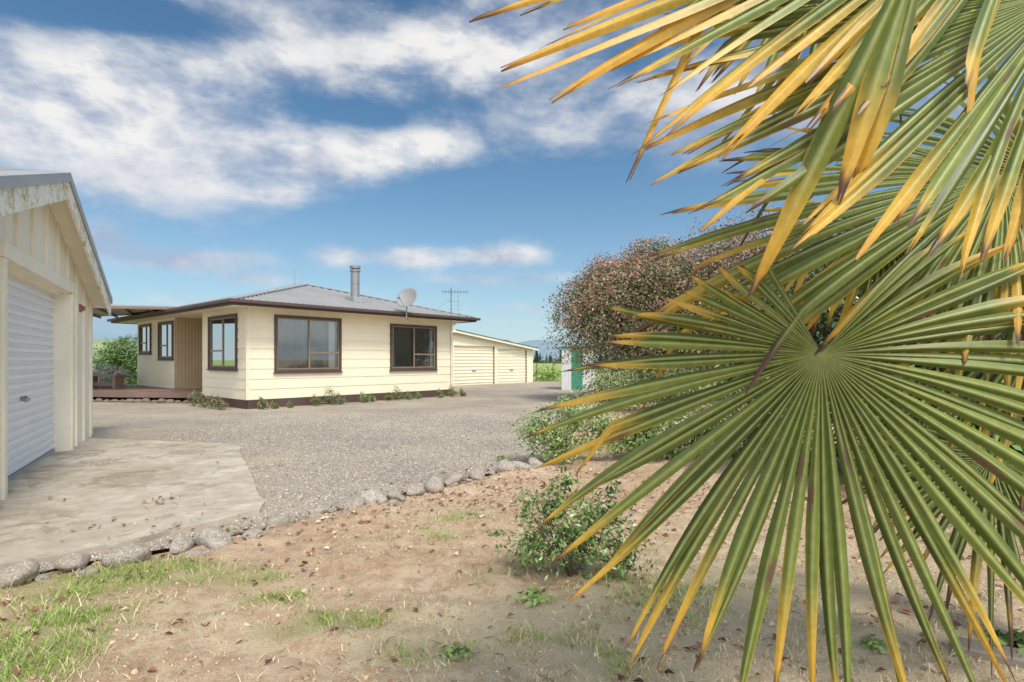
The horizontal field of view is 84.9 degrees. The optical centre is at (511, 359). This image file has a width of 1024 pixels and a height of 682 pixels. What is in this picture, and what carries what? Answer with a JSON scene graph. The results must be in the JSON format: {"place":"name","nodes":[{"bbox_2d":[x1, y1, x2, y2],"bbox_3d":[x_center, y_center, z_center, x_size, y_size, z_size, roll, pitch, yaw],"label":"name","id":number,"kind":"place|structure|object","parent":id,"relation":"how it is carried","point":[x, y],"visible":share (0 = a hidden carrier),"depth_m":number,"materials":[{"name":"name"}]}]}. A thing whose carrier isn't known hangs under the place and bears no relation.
{"place":"outdoors","nodes":[
{"label":"outdoors","id":0,"kind":"place"},
{"bbox_2d":[0,166,112,499],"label":"garage","id":1,"kind":"structure","parent":0,"point":[54,289],"depth_m":6.82,"materials":[{"name":"beige paint"}]},
{"bbox_2d":[8,274,54,480],"bbox_3d":[-5.566,0.168,6.396,0.050,2.192,3.040,0,0,-29],"label":"roller door","id":2,"kind":"structure","parent":1,"relation":"in","point":[30,424],"depth_m":6.60,"materials":[{"name":"metal"}]},
{"bbox_2d":[0,382,590,571],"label":"gravel driveway","id":3,"kind":"structure","parent":0,"point":[131,420],"depth_m":9.86,"materials":[{"name":"grey gravel"}]},
{"bbox_2d":[93,385,198,400],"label":"timber deck","id":4,"kind":"structure","parent":3,"relation":"on","point":[136,391],"depth_m":17.20,"materials":[{"name":"brown paint"}]},
{"bbox_2d":[93,374,126,388],"bbox_3d":[-13.805,0.710,18.392,2.350,0.460,0.400,0,0,12],"label":"deck bench","id":5,"kind":"object","parent":4,"relation":"on","point":[117,382],"visible":0.44,"depth_m":18.20,"materials":[{"name":"brown wood"}]},
{"bbox_2d":[93,361,133,386],"bbox_3d":[-14.410,0.532,19.642,2.072,1.006,0.999,0,0,0],"label":"daisy bush","id":6,"kind":"object","parent":4,"relation":"on","point":[107,371],"visible":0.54,"depth_m":19.65,"materials":[{"name":"green plant"}]},
{"bbox_2d":[185,389,200,405],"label":"garden plant","id":7,"kind":"object","parent":3,"relation":"on","point":[195,400],"visible":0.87,"depth_m":15.63,"materials":[{"name":"green plant"}]},
{"bbox_2d":[197,390,212,406],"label":"garden plant","id":8,"kind":"object","parent":3,"relation":"on","point":[203,400],"visible":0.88,"depth_m":15.27,"materials":[{"name":"green plant"}]},
{"bbox_2d":[205,393,222,408],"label":"garden plant","id":9,"kind":"object","parent":3,"relation":"on","point":[211,399],"visible":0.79,"depth_m":14.87,"materials":[{"name":"green plant"}]},
{"bbox_2d":[213,394,229,409],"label":"garden plant","id":10,"kind":"object","parent":3,"relation":"on","point":[220,403],"visible":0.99,"depth_m":14.45,"materials":[{"name":"green plant"}]},
{"bbox_2d":[257,397,269,408],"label":"garden plant","id":11,"kind":"object","parent":3,"relation":"on","point":[263,404],"visible":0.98,"depth_m":14.62,"materials":[{"name":"green plant"}]},
{"bbox_2d":[270,400,279,408],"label":"garden plant","id":12,"kind":"object","parent":3,"relation":"on","point":[275,405],"visible":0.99,"depth_m":14.80,"materials":[{"name":"green plant"}]},
{"bbox_2d":[286,401,293,407],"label":"garden plant","id":13,"kind":"object","parent":3,"relation":"on","point":[289,405],"visible":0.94,"depth_m":15.08,"materials":[{"name":"green plant"}]},
{"bbox_2d":[107,265,480,408],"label":"house","id":14,"kind":"structure","parent":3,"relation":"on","point":[304,343],"depth_m":16.94,"materials":[{"name":"beige paint"}]},
{"bbox_2d":[93,304,193,402],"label":"porch roof","id":15,"kind":"structure","parent":14,"relation":"attached to","point":[116,311],"depth_m":17.42,"materials":[{"name":"grey metal"}]},
{"bbox_2d":[138,323,151,354],"bbox_3d":[-13.157,-0.722,20.099,1.340,1.097,0.130,0,0,41],"label":"window","id":16,"kind":"structure","parent":14,"relation":"in","point":[145,345],"depth_m":20.14,"materials":[{"name":"brown paint"}]},
{"bbox_2d":[158,321,174,359],"bbox_3d":[-11.548,-0.621,18.689,1.480,1.297,0.130,0,0,41],"label":"window","id":17,"kind":"structure","parent":14,"relation":"in","point":[166,332],"depth_m":18.64,"materials":[{"name":"brown paint"}]},
{"bbox_2d":[206,313,237,370],"bbox_3d":[-8.096,-0.466,15.664,1.980,1.547,0.130,0,0,41],"label":"window","id":18,"kind":"structure","parent":14,"relation":"in","point":[222,329],"depth_m":15.65,"materials":[{"name":"brown paint"}]},
{"bbox_2d":[273,314,342,373],"bbox_3d":[-5.813,-0.426,16.007,0.200,1.607,2.103,0,0,41],"label":"window","id":19,"kind":"structure","parent":14,"relation":"in","point":[302,344],"depth_m":16.01,"materials":[{"name":"brown paint"}]},
{"bbox_2d":[396,287,416,319],"bbox_3d":[-3.384,-1.780,17.517,0.713,1.019,0.634,0,0,-38],"label":"satellite dish","id":20,"kind":"object","parent":14,"relation":"attached to","point":[406,297],"visible":1,"depth_m":17.64,"materials":[{"name":"metal"}]},
{"bbox_2d":[389,323,436,370],"bbox_3d":[-3.317,-0.397,18.856,0.200,1.547,2.030,0,0,41],"label":"window","id":21,"kind":"structure","parent":14,"relation":"in","point":[412,347],"depth_m":18.88,"materials":[{"name":"brown paint"}]},
{"bbox_2d":[434,288,462,313],"bbox_3d":[-2.523,-1.825,20.648,1.801,1.650,1.874,0,0,16],"label":"television aerial","id":22,"kind":"object","parent":14,"relation":"attached to","point":[451,291],"visible":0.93,"depth_m":20.60,"materials":[{"name":"metal"}]},
{"bbox_2d":[310,394,322,405],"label":"garden plant","id":23,"kind":"object","parent":3,"relation":"on","point":[315,401],"visible":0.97,"depth_m":15.75,"materials":[{"name":"green plant"}]},
{"bbox_2d":[322,385,341,403],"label":"garden plant","id":24,"kind":"object","parent":3,"relation":"on","point":[332,396],"visible":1,"depth_m":16.09,"materials":[{"name":"green plant"}]},
{"bbox_2d":[336,392,346,403],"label":"garden plant","id":25,"kind":"object","parent":3,"relation":"on","point":[340,401],"visible":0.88,"depth_m":16.27,"materials":[{"name":"green plant"}]},
{"bbox_2d":[359,392,370,402],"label":"garden plant","id":26,"kind":"object","parent":3,"relation":"on","point":[364,399],"visible":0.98,"depth_m":16.89,"materials":[{"name":"green plant"}]},
{"bbox_2d":[368,394,376,401],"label":"garden plant","id":27,"kind":"object","parent":3,"relation":"on","point":[372,398],"visible":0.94,"depth_m":17.11,"materials":[{"name":"green plant"}]},
{"bbox_2d":[384,392,393,400],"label":"garden plant","id":28,"kind":"object","parent":3,"relation":"on","point":[388,397],"visible":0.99,"depth_m":17.57,"materials":[{"name":"green plant"}]},
{"bbox_2d":[392,385,404,399],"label":"garden plant","id":29,"kind":"object","parent":3,"relation":"on","point":[398,394],"visible":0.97,"depth_m":17.87,"materials":[{"name":"green plant"}]},
{"bbox_2d":[405,391,413,399],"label":"garden plant","id":30,"kind":"object","parent":3,"relation":"on","point":[408,396],"visible":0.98,"depth_m":18.15,"materials":[{"name":"green plant"}]},
{"bbox_2d":[415,391,422,398],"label":"garden plant","id":31,"kind":"object","parent":3,"relation":"on","point":[418,395],"visible":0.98,"depth_m":18.48,"materials":[{"name":"green plant"}]},
{"bbox_2d":[436,389,444,397],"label":"garden plant","id":32,"kind":"object","parent":3,"relation":"on","point":[440,395],"visible":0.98,"depth_m":19.10,"materials":[{"name":"green plant"}]},
{"bbox_2d":[447,386,458,396],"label":"garden plant","id":33,"kind":"object","parent":3,"relation":"on","point":[452,392],"visible":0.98,"depth_m":19.47,"materials":[{"name":"green plant"}]},
{"bbox_2d":[459,387,466,395],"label":"garden plant","id":34,"kind":"object","parent":3,"relation":"on","point":[462,393],"visible":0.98,"depth_m":19.82,"materials":[{"name":"green plant"}]},
{"bbox_2d":[453,329,538,385],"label":"double garage","id":35,"kind":"structure","parent":3,"relation":"on","point":[478,359],"depth_m":29.74,"materials":[{"name":"beige paint"}]},
{"bbox_2d":[454,346,493,385],"bbox_3d":[-1.960,0.290,28.954,0.050,2.020,2.950,0,0,41],"label":"roller door","id":36,"kind":"structure","parent":35,"relation":"in","point":[473,365],"depth_m":28.94,"materials":[{"name":"beige paint"}]},
{"bbox_2d":[498,350,525,383],"bbox_3d":[-0.023,0.375,31.179,0.030,1.850,2.450,0,0,41],"label":"roller door","id":37,"kind":"structure","parent":35,"relation":"in","point":[511,363],"depth_m":31.20,"materials":[{"name":"beige paint"}]},
{"bbox_2d":[93,315,650,359],"bbox_3d":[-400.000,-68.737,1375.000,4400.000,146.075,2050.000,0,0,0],"label":"hills","id":38,"kind":"structure","parent":0,"point":[103,328],"depth_m":1507.24,"materials":[{"name":"blue plant"}]},
{"bbox_2d":[0,360,1023,681],"bbox_3d":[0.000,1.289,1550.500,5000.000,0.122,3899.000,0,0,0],"label":"ground","id":39,"kind":"structure","parent":0,"point":[390,574],"depth_m":2.89,"materials":[{"name":"soil"}]},
{"bbox_2d":[0,558,39,588],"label":"border stone","id":40,"kind":"object","parent":39,"relation":"on","point":[21,572],"visible":0.8,"depth_m":3.18,"materials":[{"name":"grey stone"}]},
{"bbox_2d":[34,574,50,581],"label":"border stone","id":41,"kind":"object","parent":39,"relation":"on","point":[46,576],"visible":0.75,"depth_m":3.24,"materials":[{"name":"grey stone"}]},
{"bbox_2d":[54,552,90,570],"bbox_3d":[-2.723,1.254,3.479,0.167,0.110,0.185,-6,-8,-1],"label":"border stone","id":42,"kind":"object","parent":39,"relation":"on","point":[73,561],"visible":0.98,"depth_m":3.42,"materials":[{"name":"grey stone"}]},
{"bbox_2d":[76,569,86,574],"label":"border stone","id":43,"kind":"object","parent":39,"relation":"on","point":[82,572],"visible":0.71,"depth_m":3.34,"materials":[{"name":"grey stone"}]},
{"bbox_2d":[86,567,99,573],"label":"border stone","id":44,"kind":"object","parent":39,"relation":"on","point":[89,570],"visible":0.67,"depth_m":3.36,"materials":[{"name":"grey stone"}]},
{"bbox_2d":[93,333,137,384],"bbox_3d":[-17.088,0.083,24.595,2.136,2.538,1.888,0,0,-42],"label":"round bush","id":45,"kind":"object","parent":39,"relation":"on","point":[130,363],"visible":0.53,"depth_m":24.27,"materials":[{"name":"green plant"}]},
{"bbox_2d":[101,541,151,568],"bbox_3d":[-2.443,1.258,3.557,0.274,0.161,0.217,-7,4,-1],"label":"border stone","id":46,"kind":"object","parent":39,"relation":"on","point":[128,552],"visible":0.77,"depth_m":3.49,"materials":[{"name":"grey stone"}]},
{"bbox_2d":[0,438,264,569],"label":"concrete pad","id":47,"kind":"object","parent":39,"relation":"on","point":[97,482],"visible":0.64,"depth_m":5.18,"materials":[{"name":"grey concrete"}]},
{"bbox_2d":[141,398,150,402],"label":"deck stone","id":48,"kind":"object","parent":39,"relation":"on","point":[145,400],"visible":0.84,"depth_m":16.93,"materials":[{"name":"grey stone"}]},
{"bbox_2d":[156,398,165,402],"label":"deck stone","id":49,"kind":"object","parent":39,"relation":"on","point":[161,400],"visible":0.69,"depth_m":16.83,"materials":[{"name":"grey stone"}]},
{"bbox_2d":[166,399,174,402],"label":"deck stone","id":50,"kind":"object","parent":39,"relation":"on","point":[170,401],"visible":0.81,"depth_m":16.83,"materials":[{"name":"grey stone"}]},
{"bbox_2d":[169,535,194,553],"bbox_3d":[-2.253,1.260,3.823,0.135,0.113,0.203,14,0,-14],"label":"border stone","id":51,"kind":"object","parent":39,"relation":"on","point":[181,543],"visible":0.9,"depth_m":3.77,"materials":[{"name":"grey stone"}]},
{"bbox_2d":[183,550,193,555],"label":"border stone","id":52,"kind":"object","parent":39,"relation":"on","point":[188,552],"visible":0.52,"depth_m":3.64,"materials":[{"name":"grey stone"}]},
{"bbox_2d":[193,549,204,554],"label":"border stone","id":53,"kind":"object","parent":39,"relation":"on","point":[196,551],"visible":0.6,"depth_m":3.66,"materials":[{"name":"grey stone"}]},
{"bbox_2d":[203,550,212,553],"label":"border stone","id":54,"kind":"object","parent":39,"relation":"on","point":[208,551],"visible":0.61,"depth_m":3.68,"materials":[{"name":"grey stone"}]},
{"bbox_2d":[195,526,232,549],"bbox_3d":[-2.059,1.242,3.885,0.309,0.158,0.205,4,4,39],"label":"border stone","id":55,"kind":"object","parent":39,"relation":"on","point":[215,538],"visible":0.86,"depth_m":3.81,"materials":[{"name":"grey stone"}]},
{"bbox_2d":[241,528,262,537],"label":"border stone","id":56,"kind":"object","parent":39,"relation":"on","point":[252,532],"visible":0.58,"depth_m":3.98,"materials":[{"name":"grey stone"}]},
{"bbox_2d":[265,515,289,529],"bbox_3d":[-1.827,1.261,4.331,0.158,0.119,0.166,0,0,38],"label":"border stone","id":57,"kind":"object","parent":39,"relation":"on","point":[278,520],"visible":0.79,"depth_m":4.29,"materials":[{"name":"grey stone"}]},
{"bbox_2d":[307,512,321,516],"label":"border stone","id":58,"kind":"object","parent":39,"relation":"on","point":[314,514],"visible":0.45,"depth_m":4.49,"materials":[{"name":"grey stone"}]},
{"bbox_2d":[307,507,328,514],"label":"border stone","id":59,"kind":"object","parent":39,"relation":"on","point":[322,510],"visible":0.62,"depth_m":4.59,"materials":[{"name":"grey stone"}]},
{"bbox_2d":[335,503,342,510],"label":"border stone","id":60,"kind":"object","parent":39,"relation":"on","point":[338,506],"visible":0.47,"depth_m":4.80,"materials":[{"name":"grey stone"}]},
{"bbox_2d":[342,496,364,509],"bbox_3d":[-1.359,1.255,4.811,0.186,0.132,0.214,0,0,-7],"label":"border stone","id":61,"kind":"object","parent":39,"relation":"on","point":[355,503],"visible":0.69,"depth_m":4.76,"materials":[{"name":"grey stone"}]},
{"bbox_2d":[93,358,617,362],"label":"distant hedgerow","id":62,"kind":"object","parent":39,"relation":"on","point":[554,361],"visible":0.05,"depth_m":192.18,"materials":[{"name":"green plant"}]},
{"bbox_2d":[359,488,387,504],"bbox_3d":[-1.239,1.252,5.029,0.275,0.153,0.211,8,4,-43],"label":"border stone","id":63,"kind":"object","parent":39,"relation":"on","point":[374,495],"visible":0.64,"depth_m":4.98,"materials":[{"name":"grey stone"}]},
{"bbox_2d":[388,491,401,499],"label":"border stone","id":64,"kind":"object","parent":39,"relation":"on","point":[394,495],"visible":0.81,"depth_m":5.16,"materials":[{"name":"grey stone"}]},
{"bbox_2d":[397,495,405,500],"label":"border stone","id":65,"kind":"object","parent":39,"relation":"on","point":[401,498],"visible":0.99,"depth_m":5.13,"materials":[{"name":"grey stone"}]},
{"bbox_2d":[406,484,424,495],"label":"border stone","id":66,"kind":"object","parent":39,"relation":"on","point":[414,489],"visible":0.92,"depth_m":5.33,"materials":[{"name":"grey stone"}]},
{"bbox_2d":[424,476,443,493],"bbox_3d":[-0.761,1.246,5.551,0.194,0.176,0.229,-6,-2,13],"label":"border stone","id":67,"kind":"object","parent":39,"relation":"on","point":[434,485],"visible":0.91,"depth_m":5.47,"materials":[{"name":"grey stone"}]},
{"bbox_2d":[444,478,453,485],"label":"border stone","id":68,"kind":"object","parent":39,"relation":"on","point":[449,482],"visible":0.82,"depth_m":5.74,"materials":[{"name":"grey stone"}]},
{"bbox_2d":[443,472,463,482],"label":"border stone","id":69,"kind":"object","parent":39,"relation":"on","point":[457,477],"visible":0.66,"depth_m":5.84,"materials":[{"name":"grey stone"}]},
{"bbox_2d":[440,640,475,661],"bbox_3d":[-0.237,1.260,2.425,0.168,0.065,0.165,0,0,0],"label":"weed plant","id":70,"kind":"object","parent":39,"relation":"on","point":[454,655],"visible":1,"depth_m":2.41,"materials":[{"name":"green plant"}]},
{"bbox_2d":[469,467,484,480],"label":"border stone","id":71,"kind":"object","parent":39,"relation":"on","point":[476,473],"visible":0.9,"depth_m":6.01,"materials":[{"name":"grey stone"}]},
{"bbox_2d":[486,527,506,535],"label":"weed plant","id":72,"kind":"object","parent":39,"relation":"on","point":[497,531],"visible":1,"depth_m":4.06,"materials":[{"name":"green plant"}]},
{"bbox_2d":[497,459,516,471],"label":"border stone","id":73,"kind":"object","parent":39,"relation":"on","point":[503,465],"visible":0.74,"depth_m":6.39,"materials":[{"name":"grey stone"}]},
{"bbox_2d":[0,456,1023,681],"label":"grass","id":74,"kind":"structure","parent":39,"relation":"on","point":[68,610],"depth_m":2.73,"materials":[{"name":"green plant"}]},
{"bbox_2d":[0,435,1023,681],"bbox_3d":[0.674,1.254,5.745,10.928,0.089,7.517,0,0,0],"label":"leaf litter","id":75,"kind":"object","parent":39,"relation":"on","point":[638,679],"visible":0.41,"depth_m":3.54,"materials":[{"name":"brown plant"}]},
{"bbox_2d":[1,469,1023,681],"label":"soil clods","id":76,"kind":"object","parent":39,"relation":"on","point":[660,668],"visible":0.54,"depth_m":2.79,"materials":[{"name":"soil"}]},
{"bbox_2d":[512,461,531,469],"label":"border stone","id":77,"kind":"object","parent":39,"relation":"on","point":[521,465],"visible":0.5,"depth_m":6.51,"materials":[{"name":"grey stone"}]},
{"bbox_2d":[50,485,997,681],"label":"fallen twigs","id":78,"kind":"object","parent":39,"relation":"on","point":[507,599],"visible":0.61,"depth_m":2.89,"materials":[{"name":"brown wood"}]},
{"bbox_2d":[514,585,556,606],"bbox_3d":[0.108,1.254,2.996,0.202,0.064,0.184,0,0,-25],"label":"weed plant","id":79,"kind":"object","parent":39,"relation":"on","point":[530,595],"visible":1,"depth_m":2.97,"materials":[{"name":"green plant"}]},
{"bbox_2d":[528,457,543,467],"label":"border stone","id":80,"kind":"object","parent":39,"relation":"on","point":[534,462],"visible":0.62,"depth_m":6.59,"materials":[{"name":"grey stone"}]},
{"bbox_2d":[533,350,539,362],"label":"conifer tree","id":81,"kind":"object","parent":39,"relation":"on","point":[536,359],"visible":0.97,"depth_m":204.68,"materials":[{"name":"green plant"}]},
{"bbox_2d":[533,365,560,380],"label":"shrub","id":82,"kind":"object","parent":39,"relation":"on","point":[546,374],"visible":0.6,"depth_m":34.82,"materials":[{"name":"green plant"}]},
{"bbox_2d":[507,389,635,464],"bbox_3d":[0.776,0.850,7.059,1.678,0.967,1.285,0,0,0],"label":"hydrangea shrub","id":83,"kind":"object","parent":39,"relation":"on","point":[559,442],"visible":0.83,"depth_m":6.96,"materials":[{"name":"green plant"}]},
{"bbox_2d":[560,346,594,389],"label":"garden shed","id":84,"kind":"structure","parent":39,"relation":"on","point":[569,381],"depth_m":24.11,"materials":[{"name":"white paint"}]},
{"bbox_2d":[572,348,582,389],"bbox_3d":[2.801,0.400,24.091,0.480,1.800,0.015,0,0,8],"label":"door","id":85,"kind":"structure","parent":84,"relation":"in","point":[579,381],"depth_m":24.09,"materials":[{"name":"green paint"}]},
{"bbox_2d":[495,466,661,581],"bbox_3d":[0.404,0.989,3.362,1.023,0.688,0.614,0,0,0],"label":"camellia shrub","id":86,"kind":"object","parent":39,"relation":"on","point":[557,539],"visible":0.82,"depth_m":3.29,"materials":[{"name":"green plant"}]},
{"bbox_2d":[536,363,664,378],"bbox_3d":[8.736,0.800,37.873,17.068,1.103,0.128,0,0,-13],"label":"farm fence","id":87,"kind":"object","parent":39,"relation":"on","point":[554,366],"visible":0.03,"depth_m":36.49,"materials":[{"name":"grey paint"}]},
{"bbox_2d":[569,365,738,413],"bbox_3d":[3.697,0.650,13.769,4.429,1.370,2.246,0,0,-8],"label":"shrub","id":88,"kind":"object","parent":39,"relation":"on","point":[600,386],"visible":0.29,"depth_m":13.64,"materials":[{"name":"green plant"}]},
{"bbox_2d":[531,232,778,400],"bbox_3d":[4.453,-1.289,17.624,7.751,5.403,5.644,0,0,0],"label":"photinia tree","id":89,"kind":"object","parent":39,"relation":"on","point":[648,287],"visible":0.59,"depth_m":16.72,"materials":[{"name":"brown plant"}]},
{"bbox_2d":[581,406,802,460],"bbox_3d":[2.527,0.951,7.506,3.346,0.767,1.247,0,0,-9],"label":"hydrangea shrub","id":90,"kind":"object","parent":39,"relation":"on","point":[641,437],"visible":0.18,"depth_m":7.26,"materials":[{"name":"green plant"}]},
{"bbox_2d":[469,0,1023,681],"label":"palm tree","id":91,"kind":"object","parent":39,"relation":"on","point":[951,242],"visible":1,"depth_m":1.39,"materials":[{"name":"green plant"}]},
{"bbox_2d":[674,201,856,394],"bbox_3d":[7.644,-1.664,16.908,5.623,6.165,5.591,0,0,-23],"label":"photinia tree","id":92,"kind":"object","parent":39,"relation":"on","point":[748,253],"visible":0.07,"depth_m":16.48,"materials":[{"name":"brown plant"}]},
{"bbox_2d":[715,171,1023,493],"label":"camellia hedge","id":93,"kind":"object","parent":39,"relation":"on","point":[820,327],"visible":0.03,"depth_m":5.86,"materials":[{"name":"green plant"}]},
{"bbox_2d":[852,637,886,652],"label":"weed plant","id":94,"kind":"object","parent":39,"relation":"on","point":[873,644],"visible":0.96,"depth_m":2.48,"materials":[{"name":"green plant"}]},
{"bbox_2d":[958,637,1023,668],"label":"timber sleeper","id":95,"kind":"object","parent":39,"relation":"on","point":[977,648],"depth_m":2.38,"materials":[{"name":"grey wood"}]},
{"bbox_2d":[978,629,1023,656],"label":"weed plant","id":96,"kind":"object","parent":39,"relation":"on","point":[1003,639],"visible":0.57,"depth_m":2.47,"materials":[{"name":"green plant"}]},
{"bbox_2d":[0,0,1023,345],"label":"sky","id":97,"kind":"structure","parent":0,"point":[210,149],"materials":[{"name":"blue"}]}
]}

